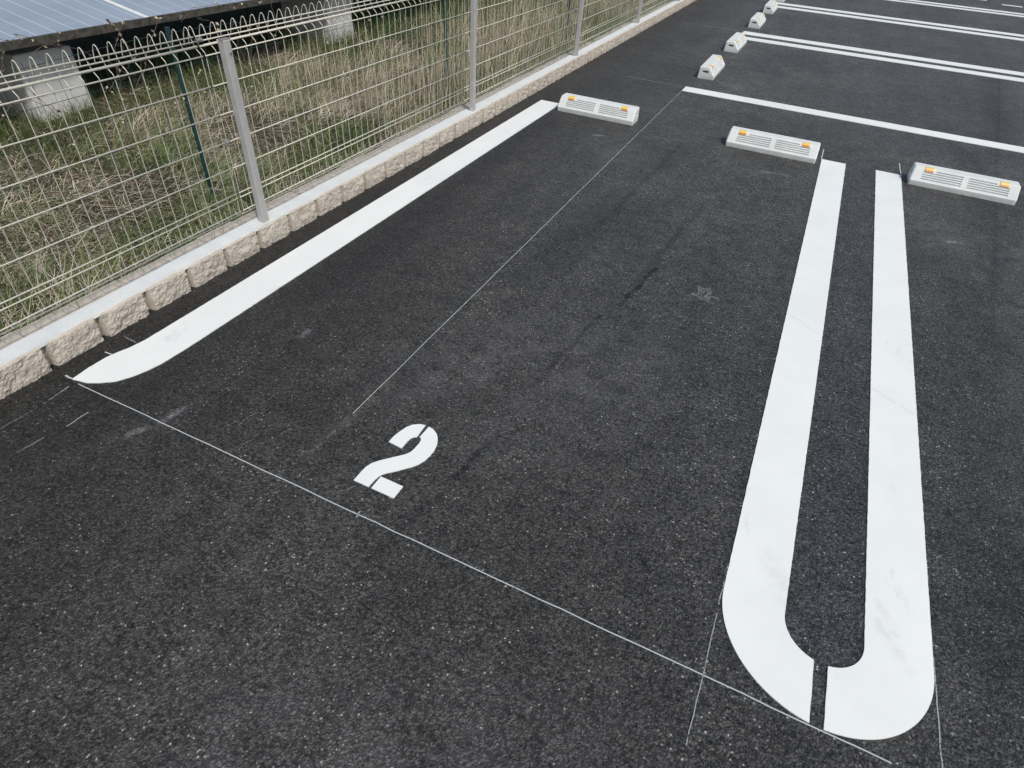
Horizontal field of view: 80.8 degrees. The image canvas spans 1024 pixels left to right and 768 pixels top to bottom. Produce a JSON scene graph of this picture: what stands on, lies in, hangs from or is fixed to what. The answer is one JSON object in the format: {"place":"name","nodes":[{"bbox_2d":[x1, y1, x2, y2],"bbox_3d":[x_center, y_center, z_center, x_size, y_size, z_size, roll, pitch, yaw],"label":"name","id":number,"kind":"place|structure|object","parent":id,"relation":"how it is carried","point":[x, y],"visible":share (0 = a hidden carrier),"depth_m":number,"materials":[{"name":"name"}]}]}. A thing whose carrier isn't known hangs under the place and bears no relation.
{"place":"outdoors","nodes":[
{"label":"outdoors","id":0,"kind":"place"},
{"bbox_2d":[58,0,350,43],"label":"ground","id":1,"kind":"structure","parent":0,"point":[264,9],"depth_m":6.58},
{"bbox_2d":[0,0,695,398],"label":"block kerb","id":2,"kind":"structure","parent":1,"relation":"on","point":[40,346],"depth_m":2.67,"materials":[{"name":"concrete"}]},
{"bbox_2d":[0,0,679,334],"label":"fence","id":3,"kind":"object","parent":2,"relation":"on","point":[229,66],"visible":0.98,"depth_m":2.49,"materials":[{"name":"beige metal"}]},
{"bbox_2d":[0,0,672,338],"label":"field ground","id":4,"kind":"structure","parent":0,"point":[101,41],"depth_m":3.84,"materials":[{"name":"green plant"}]},
{"bbox_2d":[0,42,92,122],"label":"concrete footing","id":5,"kind":"object","parent":4,"relation":"on","point":[22,55],"visible":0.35,"depth_m":3.74,"materials":[{"name":"grey concrete"}]},
{"bbox_2d":[241,8,250,26],"bbox_3d":[-2.685,-4.215,6.220,2.380,0.949,15.200,20,43,17],"label":"panel rack","id":6,"kind":"object","parent":5,"relation":"on","point":[245,13],"depth_m":6.18,"materials":[{"name":"metal"}]},
{"bbox_2d":[0,0,149,51],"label":"solar panel","id":7,"kind":"object","parent":6,"relation":"on","point":[44,21],"visible":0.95,"depth_m":3.74,"materials":[{"name":"blue glass"}]},
{"bbox_2d":[107,0,286,24],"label":"solar panel","id":8,"kind":"object","parent":6,"relation":"on","point":[152,9],"visible":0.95,"depth_m":4.27,"materials":[{"name":"glass"}]},
{"bbox_2d":[281,0,354,43],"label":"concrete footing","id":9,"kind":"object","parent":4,"relation":"on","point":[290,4],"visible":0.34,"depth_m":5.73,"materials":[{"name":"grey concrete"}]},
{"bbox_2d":[0,0,645,297],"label":"green fence","id":10,"kind":"object","parent":4,"relation":"on","point":[168,32],"visible":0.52,"depth_m":2.90,"materials":[{"name":"metal"}]},
{"bbox_2d":[0,31,190,255],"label":"dried vine","id":11,"kind":"object","parent":10,"relation":"attached to","point":[32,100],"visible":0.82,"depth_m":2.27,"materials":[{"name":"beige plant"}]},
{"bbox_2d":[0,1,242,184],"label":"dried vine","id":12,"kind":"object","parent":10,"relation":"attached to","point":[110,28],"visible":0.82,"depth_m":2.48,"materials":[{"name":"beige plant"}]},
{"bbox_2d":[154,0,298,158],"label":"dried vine","id":13,"kind":"object","parent":10,"relation":"attached to","point":[218,29],"visible":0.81,"depth_m":2.93,"materials":[{"name":"beige plant"}]},
{"bbox_2d":[315,0,406,118],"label":"dried vine","id":14,"kind":"object","parent":10,"relation":"attached to","point":[356,66],"visible":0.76,"depth_m":3.66,"materials":[{"name":"beige plant"}]},
{"bbox_2d":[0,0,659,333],"bbox_3d":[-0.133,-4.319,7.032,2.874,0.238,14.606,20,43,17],"label":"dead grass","id":15,"kind":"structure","parent":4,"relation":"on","point":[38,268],"depth_m":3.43,"materials":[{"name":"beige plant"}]},
{"bbox_2d":[205,0,656,144],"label":"dry stalk grass","id":16,"kind":"structure","parent":0,"point":[366,85],"depth_m":4.85,"materials":[{"name":"beige plant"}]},
{"bbox_2d":[0,0,1023,767],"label":"asphalt road","id":17,"kind":"structure","parent":0,"point":[578,382],"depth_m":1.88,"materials":[{"name":"black asphalt"}]},
{"bbox_2d":[72,100,558,382],"bbox_3d":[-0.555,-1.110,3.387,0.196,0.006,3.944,20,43,17],"label":"parking line","id":18,"kind":"object","parent":17,"relation":"on","point":[175,338],"visible":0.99,"depth_m":2.63,"materials":[{"name":"paint"}]},
{"bbox_2d":[354,424,437,498],"bbox_3d":[-0.338,0.224,1.861,0.146,0.006,0.298,20,43,17],"label":"painted number","id":19,"kind":"object","parent":17,"relation":"on","point":[423,450],"visible":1,"depth_m":1.84,"materials":[{"name":"paint"}]},
{"bbox_2d":[79,384,891,763],"bbox_3d":[-0.322,0.404,1.652,2.515,0.001,0.006,20,43,17],"label":"chalk line","id":20,"kind":"object","parent":17,"relation":"on","point":[509,584],"visible":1,"depth_m":1.54,"materials":[{"name":"grey paint"}]},
{"bbox_2d":[353,104,667,412],"bbox_3d":[0.500,-1.260,3.654,0.007,0.001,4.760,20,43,17],"label":"chalk line","id":21,"kind":"object","parent":17,"relation":"on","point":[504,264],"visible":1,"depth_m":2.76,"materials":[{"name":"grey"}]},
{"bbox_2d":[557,93,638,125],"bbox_3d":[0.649,-2.076,4.537,0.600,0.102,0.150,20,43,17],"label":"wheel stop","id":22,"kind":"object","parent":17,"relation":"on","point":[616,112],"visible":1,"depth_m":4.50,"materials":[{"name":"concrete"}]},
{"bbox_2d":[686,614,716,745],"bbox_3d":[0.445,0.677,1.404,0.005,0.001,0.335,20,43,17],"label":"chalk line","id":23,"kind":"object","parent":17,"relation":"on","point":[701,681],"visible":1,"depth_m":1.38,"materials":[{"name":"grey"}]},
{"bbox_2d":[697,54,724,79],"bbox_3d":[1.922,-3.042,5.771,0.150,0.102,0.600,19,43,17],"label":"wheel stop","id":24,"kind":"object","parent":17,"relation":"on","point":[712,67],"visible":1,"depth_m":5.62,"materials":[{"name":"concrete"}]},
{"bbox_2d":[724,32,746,52],"bbox_3d":[2.506,-3.815,6.719,0.150,0.102,0.600,20,43,17],"label":"wheel stop","id":25,"kind":"object","parent":17,"relation":"on","point":[736,42],"visible":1,"depth_m":6.57,"materials":[{"name":"concrete"}]},
{"bbox_2d":[748,12,765,28],"bbox_3d":[3.220,-4.762,7.880,0.150,0.102,0.600,19,43,17],"label":"wheel stop","id":26,"kind":"object","parent":17,"relation":"on","point":[757,20],"visible":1,"depth_m":7.71,"materials":[{"name":"concrete"}]},
{"bbox_2d":[762,0,777,13],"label":"wheel stop","id":27,"kind":"object","parent":17,"relation":"on","point":[770,6],"visible":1,"depth_m":8.64,"materials":[{"name":"concrete"}]},
{"bbox_2d":[725,126,820,163],"bbox_3d":[1.798,-1.657,4.154,0.600,0.102,0.150,19,43,17],"label":"wheel stop","id":28,"kind":"object","parent":17,"relation":"on","point":[793,148],"visible":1,"depth_m":4.12,"materials":[{"name":"concrete"}]},
{"bbox_2d":[722,159,933,739],"bbox_3d":[1.509,-0.350,2.692,0.499,0.006,3.886,20,43,17],"label":"loop marking","id":29,"kind":"object","parent":17,"relation":"on","point":[882,687],"visible":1,"depth_m":1.78,"materials":[{"name":"paint"}]},
{"bbox_2d":[682,86,1023,152],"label":"parking line","id":30,"kind":"object","parent":17,"relation":"on","point":[1014,148],"visible":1,"depth_m":4.87,"materials":[{"name":"paint"}]},
{"bbox_2d":[743,31,1023,81],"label":"parking line","id":31,"kind":"object","parent":17,"relation":"on","point":[890,59],"visible":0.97,"depth_m":6.83,"materials":[{"name":"paint"}]},
{"bbox_2d":[777,2,1023,40],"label":"parking line","id":32,"kind":"object","parent":17,"relation":"on","point":[924,26],"visible":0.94,"depth_m":8.78,"materials":[{"name":"paint"}]},
{"bbox_2d":[933,657,942,767],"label":"chalk line","id":33,"kind":"object","parent":17,"relation":"on","point":[938,715],"visible":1,"depth_m":1.36,"materials":[{"name":"grey"}]},
{"bbox_2d":[889,0,1023,16],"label":"parking line","id":34,"kind":"object","parent":17,"relation":"on","point":[1004,12],"visible":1,"depth_m":10.28,"materials":[{"name":"paint"}]},
{"bbox_2d":[907,162,1020,204],"bbox_3d":[2.846,-1.272,3.803,0.600,0.102,0.150,19,43,17],"label":"wheel stop","id":35,"kind":"object","parent":17,"relation":"on","point":[989,188],"visible":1,"depth_m":3.77,"materials":[{"name":"concrete"}]}
]}

